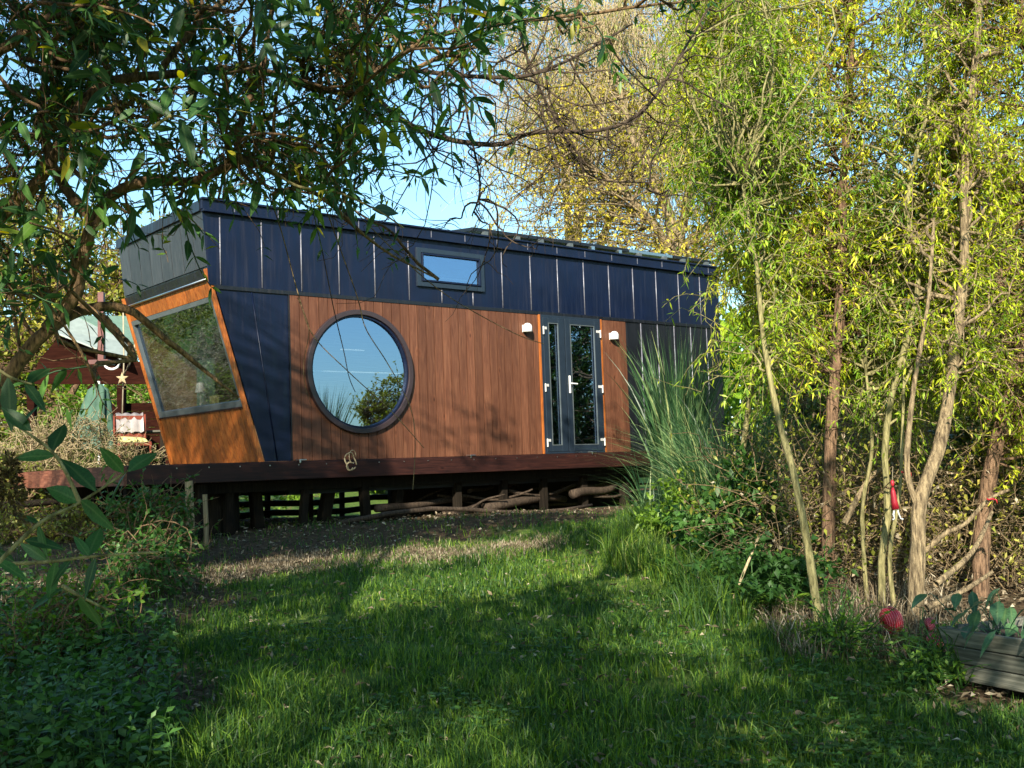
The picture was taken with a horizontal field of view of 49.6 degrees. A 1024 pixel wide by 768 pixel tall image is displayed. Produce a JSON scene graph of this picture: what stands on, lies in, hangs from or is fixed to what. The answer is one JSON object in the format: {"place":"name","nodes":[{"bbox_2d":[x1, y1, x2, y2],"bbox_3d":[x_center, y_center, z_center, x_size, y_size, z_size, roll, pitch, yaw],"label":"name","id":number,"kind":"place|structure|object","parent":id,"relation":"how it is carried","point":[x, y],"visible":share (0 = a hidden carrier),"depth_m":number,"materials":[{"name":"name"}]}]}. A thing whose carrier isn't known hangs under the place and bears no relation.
{"place":"outdoors","nodes":[
{"label":"outdoors","id":0,"kind":"place"},
{"bbox_2d":[88,292,114,365],"bbox_3d":[-6.527,-0.877,17.628,0.320,1.167,0.320,-2,-4,0],"label":"hanging pole","id":1,"kind":"object","parent":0,"point":[101,296],"visible":0.44,"depth_m":17.58,"materials":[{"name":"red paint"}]},
{"bbox_2d":[104,363,120,369],"bbox_3d":[-6.303,-0.302,17.485,0.272,0.175,0.040,-2,-4,0],"label":"ornament","id":2,"kind":"object","parent":1,"relation":"hanging from","point":[114,368],"visible":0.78,"depth_m":17.47,"materials":[{"name":"plastic"}]},
{"bbox_2d":[122,313,134,413],"bbox_3d":[-5.890,-0.345,17.086,0.263,1.671,0.040,-2,-4,0],"label":"hanging rope","id":3,"kind":"object","parent":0,"point":[129,364],"visible":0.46,"depth_m":17.07,"materials":[{"name":"beige fabric"}]},
{"bbox_2d":[116,372,128,383],"bbox_3d":[-5.960,-0.095,16.968,0.190,0.182,0.060,-2,-4,0],"label":"straw star","id":4,"kind":"object","parent":3,"relation":"hanging from","point":[122,377],"visible":1,"depth_m":16.95,"materials":[{"name":"beige wicker"}]},
{"bbox_2d":[5,529,572,600],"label":"dry grass","id":5,"kind":"structure","parent":0,"point":[278,564],"depth_m":10.90,"materials":[{"name":"beige plant"}]},
{"bbox_2d":[0,0,733,483],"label":"willow tree","id":6,"kind":"object","parent":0,"point":[66,132],"visible":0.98,"depth_m":2.86,"materials":[{"name":"green plant"}]},
{"bbox_2d":[0,368,50,431],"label":"leafy sprig","id":7,"kind":"object","parent":6,"relation":"attached to","point":[8,398],"visible":0.98,"depth_m":2.21,"materials":[{"name":"green plant"}]},
{"bbox_2d":[0,404,156,580],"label":"leafy sprig","id":8,"kind":"object","parent":6,"relation":"attached to","point":[81,475],"visible":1,"depth_m":1.99,"materials":[{"name":"green plant"}]},
{"bbox_2d":[0,528,159,627],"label":"leafy sprig","id":9,"kind":"object","parent":6,"relation":"attached to","point":[90,545],"visible":0.96,"depth_m":2.08,"materials":[{"name":"green plant"}]},
{"bbox_2d":[147,8,292,168],"bbox_3d":[-0.644,-0.655,2.490,0.330,0.366,0.090,-2,-4,0],"label":"leafy sprig","id":10,"kind":"object","parent":6,"relation":"attached to","point":[187,139],"visible":1,"depth_m":2.46,"materials":[{"name":"green plant"}]},
{"bbox_2d":[209,163,403,244],"bbox_3d":[-0.545,-0.472,2.941,0.510,0.242,0.092,-1,-4,-10],"label":"leafy sprig","id":11,"kind":"object","parent":6,"relation":"attached to","point":[385,210],"visible":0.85,"depth_m":2.95,"materials":[{"name":"green plant"}]},
{"bbox_2d":[308,194,354,390],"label":"hanging vine","id":12,"kind":"object","parent":6,"relation":"hanging from","point":[332,301],"visible":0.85,"depth_m":3.23,"materials":[{"name":"brown plant"}]},
{"bbox_2d":[267,192,423,447],"bbox_3d":[-0.485,-0.189,3.223,0.438,0.766,0.004,-2,-4,0],"label":"hanging vine","id":13,"kind":"object","parent":6,"relation":"hanging from","point":[312,333],"visible":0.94,"depth_m":3.22,"materials":[{"name":"brown plant"}]},
{"bbox_2d":[298,299,311,406],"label":"hanging vine","id":14,"kind":"object","parent":13,"relation":"hanging from","point":[305,350],"visible":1,"depth_m":3.22,"materials":[{"name":"brown plant"}]},
{"bbox_2d":[323,202,415,489],"bbox_3d":[-0.432,-0.134,3.320,0.269,0.906,0.004,-2,-4,0],"label":"hanging vine","id":15,"kind":"object","parent":6,"relation":"hanging from","point":[369,334],"visible":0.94,"depth_m":3.32,"materials":[{"name":"brown plant"}]},
{"bbox_2d":[354,210,543,343],"bbox_3d":[-0.213,-0.348,3.435,0.607,0.475,0.003,-2,-4,0],"label":"hanging vine","id":16,"kind":"object","parent":6,"relation":"hanging from","point":[431,283],"visible":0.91,"depth_m":3.43,"materials":[{"name":"brown plant"}]},
{"bbox_2d":[0,466,1023,767],"bbox_3d":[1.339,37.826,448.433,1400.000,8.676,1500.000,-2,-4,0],"label":"ground","id":17,"kind":"structure","parent":0,"point":[436,528],"depth_m":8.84,"materials":[{"name":"green plant"}]},
{"bbox_2d":[0,438,81,525],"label":"hebe bush","id":18,"kind":"object","parent":17,"relation":"on","point":[43,494],"visible":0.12,"depth_m":14.92,"materials":[{"name":"green plant"}]},
{"bbox_2d":[0,486,114,545],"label":"woody shrub","id":19,"kind":"object","parent":17,"relation":"on","point":[54,527],"visible":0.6,"depth_m":13.01,"materials":[{"name":"green plant"}]},
{"bbox_2d":[0,543,159,674],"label":"woody shrub","id":20,"kind":"object","parent":17,"relation":"on","point":[56,605],"visible":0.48,"depth_m":7.17,"materials":[{"name":"green plant"}]},
{"bbox_2d":[0,169,169,463],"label":"maple tree","id":21,"kind":"object","parent":17,"relation":"on","point":[116,294],"visible":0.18,"depth_m":26.59,"materials":[{"name":"green plant"}]},
{"bbox_2d":[0,392,169,521],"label":"heather bush","id":22,"kind":"object","parent":17,"relation":"on","point":[72,448],"visible":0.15,"depth_m":16.09,"materials":[{"name":"beige plant"}]},
{"bbox_2d":[69,381,117,460],"bbox_3d":[-7.031,1.132,18.585,0.852,2.359,0.597,-2,-4,0],"label":"closed parasol","id":23,"kind":"object","parent":17,"relation":"on","point":[89,398],"visible":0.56,"depth_m":18.53,"materials":[{"name":"green fabric"}]},
{"bbox_2d":[27,316,168,508],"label":"summerhouse","id":24,"kind":"structure","parent":17,"relation":"on","point":[78,329],"depth_m":20.10,"materials":[{"name":"red wood"}]},
{"bbox_2d":[0,553,198,767],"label":"nettle bed","id":25,"kind":"object","parent":17,"relation":"on","point":[74,730],"visible":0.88,"depth_m":5.52,"materials":[{"name":"green plant"}]},
{"bbox_2d":[77,468,226,598],"bbox_3d":[-3.304,1.428,10.193,1.345,1.363,2.718,-1,-4,-19],"label":"woody shrub","id":26,"kind":"object","parent":17,"relation":"on","point":[133,533],"visible":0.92,"depth_m":10.28,"materials":[{"name":"green plant"}]},
{"bbox_2d":[0,369,338,511],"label":"garden hedge","id":27,"kind":"object","parent":17,"relation":"on","point":[143,394],"visible":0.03,"depth_m":25.66,"materials":[{"name":"green plant"}]},
{"bbox_2d":[113,494,245,526],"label":"box bush","id":28,"kind":"object","parent":17,"relation":"on","point":[162,512],"visible":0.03,"depth_m":14.85,"materials":[{"name":"green plant"}]},
{"bbox_2d":[185,481,194,552],"bbox_3d":[-3.466,1.474,11.933,0.102,0.864,0.092,-2,-4,0],"label":"wooden stake","id":29,"kind":"object","parent":17,"relation":"on","point":[188,484],"visible":0.23,"depth_m":11.92,"materials":[{"name":"grey wood"}]},
{"bbox_2d":[0,492,387,531],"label":"rail fence","id":30,"kind":"object","parent":17,"relation":"on","point":[341,501],"visible":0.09,"depth_m":16.61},
{"bbox_2d":[202,494,208,548],"bbox_3d":[-3.320,1.548,12.028,0.066,0.701,0.056,-2,-4,0],"label":"wooden stake","id":31,"kind":"object","parent":17,"relation":"on","point":[205,520],"visible":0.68,"depth_m":12.01,"materials":[{"name":"grey wood"}]},
{"bbox_2d":[208,493,239,535],"bbox_3d":[-3.497,1.571,13.430,0.400,0.500,0.390,-2,-4,0],"label":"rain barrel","id":32,"kind":"object","parent":17,"relation":"on","point":[215,509],"visible":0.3,"depth_m":13.26,"materials":[{"name":"black plastic"}]},
{"bbox_2d":[3,451,654,541],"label":"wooden deck","id":33,"kind":"structure","parent":17,"relation":"on","point":[253,476],"depth_m":14.34,"materials":[{"name":"wood"}]},
{"bbox_2d":[113,414,151,463],"bbox_3d":[-5.681,0.917,16.600,0.484,0.950,0.458,0,-5,-29],"label":"garden chair","id":34,"kind":"object","parent":33,"relation":"on","point":[132,434],"visible":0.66,"depth_m":16.74,"materials":[{"name":"red wood"}]},
{"bbox_2d":[115,412,143,433],"bbox_3d":[-5.795,0.602,16.808,0.396,0.347,0.120,0,-5,-29],"label":"towel","id":35,"kind":"object","parent":34,"relation":"hanging from","point":[134,424],"visible":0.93,"depth_m":16.79,"materials":[{"name":"fabric"}]},
{"bbox_2d":[117,436,147,442],"bbox_3d":[-5.669,0.827,16.577,0.383,0.107,0.428,0,-5,-29],"label":"cushion","id":36,"kind":"object","parent":34,"relation":"on","point":[125,439],"visible":0.74,"depth_m":16.42,"materials":[{"name":"yellow fabric"}]},
{"bbox_2d":[125,430,164,464],"bbox_3d":[-5.670,1.082,17.382,0.650,0.686,0.600,-2,-4,0],"label":"garden table","id":37,"kind":"object","parent":33,"relation":"on","point":[161,440],"visible":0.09,"depth_m":17.11,"materials":[{"name":"wood"}]},
{"bbox_2d":[344,450,356,470],"bbox_3d":[-2.014,0.954,13.846,0.173,0.262,0.045,1,-5,-40],"label":"twig wreath","id":38,"kind":"object","parent":33,"relation":"hanging from","point":[347,467],"visible":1,"depth_m":13.82,"materials":[{"name":"beige wicker"}]},
{"bbox_2d":[116,196,725,494],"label":"tiny house","id":39,"kind":"structure","parent":33,"relation":"on","point":[472,383],"depth_m":15.29,"materials":[{"name":"blue metal"}]},
{"bbox_2d":[131,297,247,418],"bbox_3d":[-4.176,-0.287,14.213,0.453,1.347,2.540,1,-5,-40],"label":"end window","id":40,"kind":"structure","parent":39,"relation":"in","point":[236,404],"depth_m":14.45,"materials":[{"name":"grey metal"}]},
{"bbox_2d":[195,383,205,405],"bbox_3d":[-4.145,0.159,14.764,0.150,0.350,0.150,-2,-4,0],"label":"table lamp","id":41,"kind":"object","parent":39,"relation":"on","point":[200,388],"visible":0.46,"depth_m":14.73,"materials":[{"name":"white plastic"}]},
{"bbox_2d":[196,325,215,405],"bbox_3d":[-4.148,-0.228,14.997,0.060,1.080,0.550,1,-5,-40],"label":"curtain","id":42,"kind":"object","parent":39,"relation":"hanging from","point":[205,347],"visible":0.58,"depth_m":14.93,"materials":[{"name":"fabric"}]},
{"bbox_2d":[210,395,218,403],"bbox_3d":[-3.905,0.231,14.545,0.050,0.158,0.170,1,-5,-40],"label":"greeting card","id":43,"kind":"object","parent":39,"relation":"on","point":[214,399],"visible":0.64,"depth_m":14.49,"materials":[{"name":"yellow paper"}]},
{"bbox_2d":[305,310,413,433],"bbox_3d":[-1.994,-0.154,14.346,1.600,1.600,0.224,1,-5,-40],"label":"round window","id":44,"kind":"structure","parent":39,"relation":"in","point":[404,351],"depth_m":14.33,"materials":[{"name":"blue metal"}]},
{"bbox_2d":[415,247,484,291],"bbox_3d":[-0.856,-1.576,15.376,1.160,0.530,0.095,1,-5,-40],"label":"small window","id":45,"kind":"structure","parent":39,"relation":"in","point":[470,262],"depth_m":15.43,"materials":[{"name":"grey metal"}]},
{"bbox_2d":[542,317,568,451],"bbox_3d":[0.624,0.006,16.458,0.454,1.990,0.090,2,-6,-44],"label":"door","id":46,"kind":"structure","parent":39,"relation":"in","point":[553,328],"depth_m":16.47,"materials":[{"name":"grey glass"}]},
{"bbox_2d":[564,319,605,450],"bbox_3d":[1.102,0.017,16.834,0.734,1.990,0.150,1,-5,-40],"label":"door","id":47,"kind":"structure","parent":39,"relation":"in","point":[582,350],"depth_m":16.86,"materials":[{"name":"grey glass"}]},
{"bbox_2d":[385,489,444,511],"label":"branch","id":48,"kind":"object","parent":17,"relation":"on","point":[423,497],"visible":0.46,"depth_m":15.99,"materials":[{"name":"brown plant"}]},
{"bbox_2d":[373,495,474,511],"bbox_3d":[-1.156,1.643,15.264,0.107,0.139,2.066,-5,-5,36],"label":"log","id":49,"kind":"object","parent":17,"relation":"on","point":[392,507],"visible":0.8,"depth_m":14.96,"materials":[{"name":"brown wood"}]},
{"bbox_2d":[436,494,481,505],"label":"branch","id":50,"kind":"object","parent":17,"relation":"on","point":[446,496],"visible":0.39,"depth_m":15.87,"materials":[{"name":"brown plant"}]},
{"bbox_2d":[445,504,479,515],"bbox_3d":[-0.662,1.762,15.457,0.150,0.152,0.911,-4,-5,25],"label":"log","id":51,"kind":"object","parent":17,"relation":"on","point":[453,512],"visible":0.27,"depth_m":15.21,"materials":[{"name":"brown wood"}]},
{"bbox_2d":[336,504,592,524],"bbox_3d":[-0.466,1.715,14.978,4.308,0.204,0.132,1,-5,-39],"label":"log","id":52,"kind":"object","parent":17,"relation":"on","point":[402,512],"visible":0.74,"depth_m":14.43,"materials":[{"name":"brown wood"}]},
{"bbox_2d":[436,494,504,515],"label":"branch","id":53,"kind":"object","parent":17,"relation":"on","point":[479,502],"visible":0.61,"depth_m":15.50,"materials":[{"name":"brown plant"}]},
{"bbox_2d":[0,305,1018,492],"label":"distant wood","id":54,"kind":"object","parent":17,"relation":"on","point":[727,419],"visible":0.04,"depth_m":51.93,"materials":[{"name":"green plant"}]},
{"bbox_2d":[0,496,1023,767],"bbox_3d":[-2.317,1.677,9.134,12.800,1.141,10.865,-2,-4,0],"label":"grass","id":55,"kind":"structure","parent":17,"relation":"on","point":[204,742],"depth_m":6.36,"materials":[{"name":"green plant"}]},
{"bbox_2d":[481,495,566,509],"bbox_3d":[0.244,1.737,16.323,0.193,0.205,1.958,-5,-5,38],"label":"log","id":56,"kind":"object","parent":17,"relation":"on","point":[508,503],"visible":0.84,"depth_m":15.99,"materials":[{"name":"brown wood"}]},
{"bbox_2d":[462,489,532,500],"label":"branch","id":57,"kind":"object","parent":56,"relation":"on","point":[481,498],"visible":0.88,"depth_m":15.93,"materials":[{"name":"brown plant"}]},
{"bbox_2d":[508,483,576,496],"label":"branch","id":58,"kind":"object","parent":56,"relation":"on","point":[529,494],"visible":0.91,"depth_m":16.36,"materials":[{"name":"brown plant"}]},
{"bbox_2d":[527,485,576,504],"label":"branch","id":59,"kind":"object","parent":56,"relation":"on","point":[562,490],"visible":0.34,"depth_m":16.99,"materials":[{"name":"brown plant"}]},
{"bbox_2d":[276,0,772,321],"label":"overhanging tree","id":60,"kind":"object","parent":17,"relation":"on","point":[561,131],"visible":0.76,"depth_m":4.56,"materials":[{"name":"green plant"}]},
{"bbox_2d":[510,487,538,498],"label":"branch","id":61,"kind":"object","parent":17,"relation":"on","point":[534,488],"visible":0.28,"depth_m":17.02,"materials":[{"name":"brown plant"}]},
{"bbox_2d":[530,502,577,508],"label":"branch","id":62,"kind":"object","parent":17,"relation":"on","point":[551,504],"visible":0.73,"depth_m":17.27,"materials":[{"name":"brown plant"}]},
{"bbox_2d":[569,484,616,498],"bbox_3d":[1.248,1.640,16.982,0.149,0.183,1.136,-5,-5,39],"label":"log","id":63,"kind":"object","parent":17,"relation":"on","point":[578,492],"visible":0.98,"depth_m":16.87,"materials":[{"name":"brown wood"}]},
{"bbox_2d":[586,449,658,511],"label":"ornamental grass","id":64,"kind":"object","parent":17,"relation":"on","point":[640,497],"depth_m":12.50,"materials":[{"name":"green plant"}]},
{"bbox_2d":[593,488,656,497],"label":"branch","id":65,"kind":"object","parent":17,"relation":"on","point":[602,496],"visible":0.66,"depth_m":17.30,"materials":[{"name":"brown plant"}]},
{"bbox_2d":[595,482,655,486],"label":"branch","id":66,"kind":"object","parent":17,"relation":"on","point":[606,484],"visible":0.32,"depth_m":17.85,"materials":[{"name":"brown plant"}]},
{"bbox_2d":[588,478,633,486],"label":"branch","id":67,"kind":"object","parent":66,"relation":"on","point":[598,484],"visible":0.43,"depth_m":17.68,"materials":[{"name":"brown plant"}]},
{"bbox_2d":[398,0,860,347],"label":"weeping willow","id":68,"kind":"object","parent":17,"relation":"on","point":[606,21],"visible":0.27,"depth_m":23.56,"materials":[{"name":"yellow plant"}]},
{"bbox_2d":[459,47,841,306],"bbox_3d":[3.045,-2.502,22.074,8.477,9.602,5.448,-2,-4,0],"label":"birch tree","id":69,"kind":"object","parent":17,"relation":"on","point":[638,210],"visible":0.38,"depth_m":21.70,"materials":[{"name":"beige plant"}]},
{"bbox_2d":[599,324,747,506],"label":"ornamental grass","id":70,"kind":"object","parent":17,"relation":"on","point":[688,399],"depth_m":12.13,"materials":[{"name":"green plant"}]},
{"bbox_2d":[624,466,722,544],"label":"leafy plant","id":71,"kind":"object","parent":17,"relation":"on","point":[654,518],"visible":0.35,"depth_m":10.75,"materials":[{"name":"green plant"}]},
{"bbox_2d":[503,382,881,528],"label":"ornamental grass","id":72,"kind":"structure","parent":17,"relation":"on","point":[702,469],"depth_m":10.92,"materials":[{"name":"green plant"}]},
{"bbox_2d":[654,473,787,577],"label":"leafy plant","id":73,"kind":"object","parent":17,"relation":"on","point":[679,522],"visible":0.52,"depth_m":9.43,"materials":[{"name":"green plant"}]},
{"bbox_2d":[733,537,758,597],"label":"dead stalk","id":74,"kind":"object","parent":17,"relation":"on","point":[748,561],"visible":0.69,"depth_m":7.92,"materials":[{"name":"beige plant"}]},
{"bbox_2d":[610,0,896,623],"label":"contorted willow","id":75,"kind":"object","parent":17,"relation":"on","point":[741,176],"visible":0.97,"depth_m":8.14,"materials":[{"name":"green plant"}]},
{"bbox_2d":[700,439,816,560],"bbox_3d":[2.084,1.127,9.339,1.032,1.358,0.919,-2,-4,0],"label":"leafy plant","id":76,"kind":"object","parent":17,"relation":"on","point":[730,483],"visible":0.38,"depth_m":9.25,"materials":[{"name":"green plant"}]},
{"bbox_2d":[622,0,904,481],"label":"contorted willow","id":77,"kind":"object","parent":17,"relation":"on","point":[749,286],"visible":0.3,"depth_m":9.26,"materials":[{"name":"green plant"}]},
{"bbox_2d":[682,522,858,615],"bbox_3d":[1.878,1.434,8.100,1.142,0.852,1.059,0,-5,-30],"label":"leafy plant","id":78,"kind":"object","parent":17,"relation":"on","point":[782,572],"visible":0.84,"depth_m":7.97,"materials":[{"name":"green plant"}]},
{"bbox_2d":[750,587,846,616],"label":"fern","id":79,"kind":"object","parent":17,"relation":"on","point":[807,594],"visible":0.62,"depth_m":7.75,"materials":[{"name":"green plant"}]},
{"bbox_2d":[716,0,961,595],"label":"contorted willow","id":80,"kind":"object","parent":17,"relation":"on","point":[840,258],"visible":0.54,"depth_m":8.73,"materials":[{"name":"green plant"}]},
{"bbox_2d":[663,375,1023,612],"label":"dry undergrowth","id":81,"kind":"object","parent":17,"relation":"on","point":[870,508],"visible":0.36,"depth_m":8.81,"materials":[{"name":"brown plant"}]},
{"bbox_2d":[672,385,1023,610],"bbox_3d":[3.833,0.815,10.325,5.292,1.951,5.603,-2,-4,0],"label":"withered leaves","id":82,"kind":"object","parent":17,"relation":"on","point":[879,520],"visible":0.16,"depth_m":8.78,"materials":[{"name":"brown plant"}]},
{"bbox_2d":[782,574,925,667],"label":"leafy plant","id":83,"kind":"object","parent":17,"relation":"on","point":[830,629],"visible":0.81,"depth_m":6.85,"materials":[{"name":"green plant"}]},
{"bbox_2d":[690,140,1023,478],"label":"broadleaf tree","id":84,"kind":"object","parent":17,"relation":"on","point":[738,236],"depth_m":20.99,"materials":[{"name":"green plant"}]},
{"bbox_2d":[741,549,991,664],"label":"straw grass","id":85,"kind":"structure","parent":17,"relation":"on","point":[873,591],"depth_m":7.54,"materials":[{"name":"beige plant"}]},
{"bbox_2d":[773,477,971,555],"bbox_3d":[3.366,1.278,10.827,2.300,0.781,1.100,-2,-4,0],"label":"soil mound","id":86,"kind":"object","parent":17,"relation":"on","point":[872,523],"visible":0.02,"depth_m":10.44,"materials":[{"name":"soil"}]},
{"bbox_2d":[722,174,1023,495],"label":"laurel hedge","id":87,"kind":"object","parent":17,"relation":"on","point":[817,400],"visible":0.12,"depth_m":14.68,"materials":[{"name":"green plant"}]},
{"bbox_2d":[879,607,903,634],"bbox_3d":[2.399,1.494,7.004,0.120,0.178,0.178,-10,-3,-10],"label":"paper lantern","id":88,"kind":"object","parent":17,"relation":"on","point":[890,619],"visible":0.82,"depth_m":6.94,"materials":[{"name":"red paper"}]},
{"bbox_2d":[802,26,1023,608],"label":"contorted willow","id":89,"kind":"object","parent":17,"relation":"on","point":[871,368],"visible":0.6,"depth_m":8.18,"materials":[{"name":"green plant"}]},
{"bbox_2d":[841,467,881,525],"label":"dead branch","id":90,"kind":"object","parent":89,"relation":"attached to","point":[849,513],"visible":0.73,"depth_m":8.18,"materials":[{"name":"beige wood"}]},
{"bbox_2d":[890,471,903,520],"bbox_3d":[2.580,0.736,7.455,0.068,0.362,0.052,-5,-5,39],"label":"hanging ornament","id":91,"kind":"object","parent":89,"relation":"hanging from","point":[894,504],"visible":1,"depth_m":7.44,"materials":[{"name":"red"}]},
{"bbox_2d":[876,620,962,649],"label":"fern","id":92,"kind":"object","parent":17,"relation":"on","point":[903,637],"visible":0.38,"depth_m":6.82,"materials":[{"name":"green plant"}]},
{"bbox_2d":[821,0,1023,623],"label":"contorted willow","id":93,"kind":"object","parent":17,"relation":"on","point":[950,347],"visible":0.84,"depth_m":7.92,"materials":[{"name":"green plant"}]},
{"bbox_2d":[867,606,987,698],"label":"leafy plant","id":94,"kind":"object","parent":17,"relation":"on","point":[932,664],"visible":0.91,"depth_m":6.09,"materials":[{"name":"green plant"}]},
{"bbox_2d":[924,617,937,632],"bbox_3d":[2.618,1.506,6.901,0.070,0.119,0.118,-23,0,2],"label":"paper lantern","id":95,"kind":"object","parent":17,"relation":"on","point":[931,626],"visible":0.57,"depth_m":6.87,"materials":[{"name":"red paper"}]},
{"bbox_2d":[926,632,943,646],"bbox_3d":[2.560,1.553,6.696,0.085,0.119,0.119,-33,3,14],"label":"paper lantern","id":96,"kind":"object","parent":17,"relation":"on","point":[930,634],"visible":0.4,"depth_m":6.66,"materials":[{"name":"red paper"}]},
{"bbox_2d":[924,570,993,610],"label":"dead branch","id":97,"kind":"object","parent":17,"relation":"on","point":[942,600],"visible":0.91,"depth_m":7.27,"materials":[{"name":"beige wood"}]},
{"bbox_2d":[897,0,1023,598],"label":"contorted willow","id":98,"kind":"object","parent":17,"relation":"on","point":[995,453],"visible":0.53,"depth_m":8.16,"materials":[{"name":"green plant"}]},
{"bbox_2d":[933,511,993,586],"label":"dead branch","id":99,"kind":"object","parent":17,"relation":"on","point":[946,575],"visible":1,"depth_m":7.46,"materials":[{"name":"beige wood"}]},
{"bbox_2d":[928,392,1023,567],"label":"leafy plant","id":100,"kind":"object","parent":17,"relation":"on","point":[965,437],"visible":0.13,"depth_m":9.54,"materials":[{"name":"green plant"}]},
{"bbox_2d":[938,616,1023,692],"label":"planter box","id":101,"kind":"object","parent":17,"relation":"on","point":[1002,656],"visible":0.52,"depth_m":5.90,"materials":[{"name":"grey wood"}]},
{"bbox_2d":[911,588,1023,657],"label":"hosta plant","id":102,"kind":"object","parent":101,"relation":"in","point":[998,610],"visible":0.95,"depth_m":6.00,"materials":[{"name":"green plant"}]},
{"bbox_2d":[0,0,1023,444],"label":"sky","id":103,"kind":"structure","parent":0,"point":[454,208],"materials":[{"name":"blue"}]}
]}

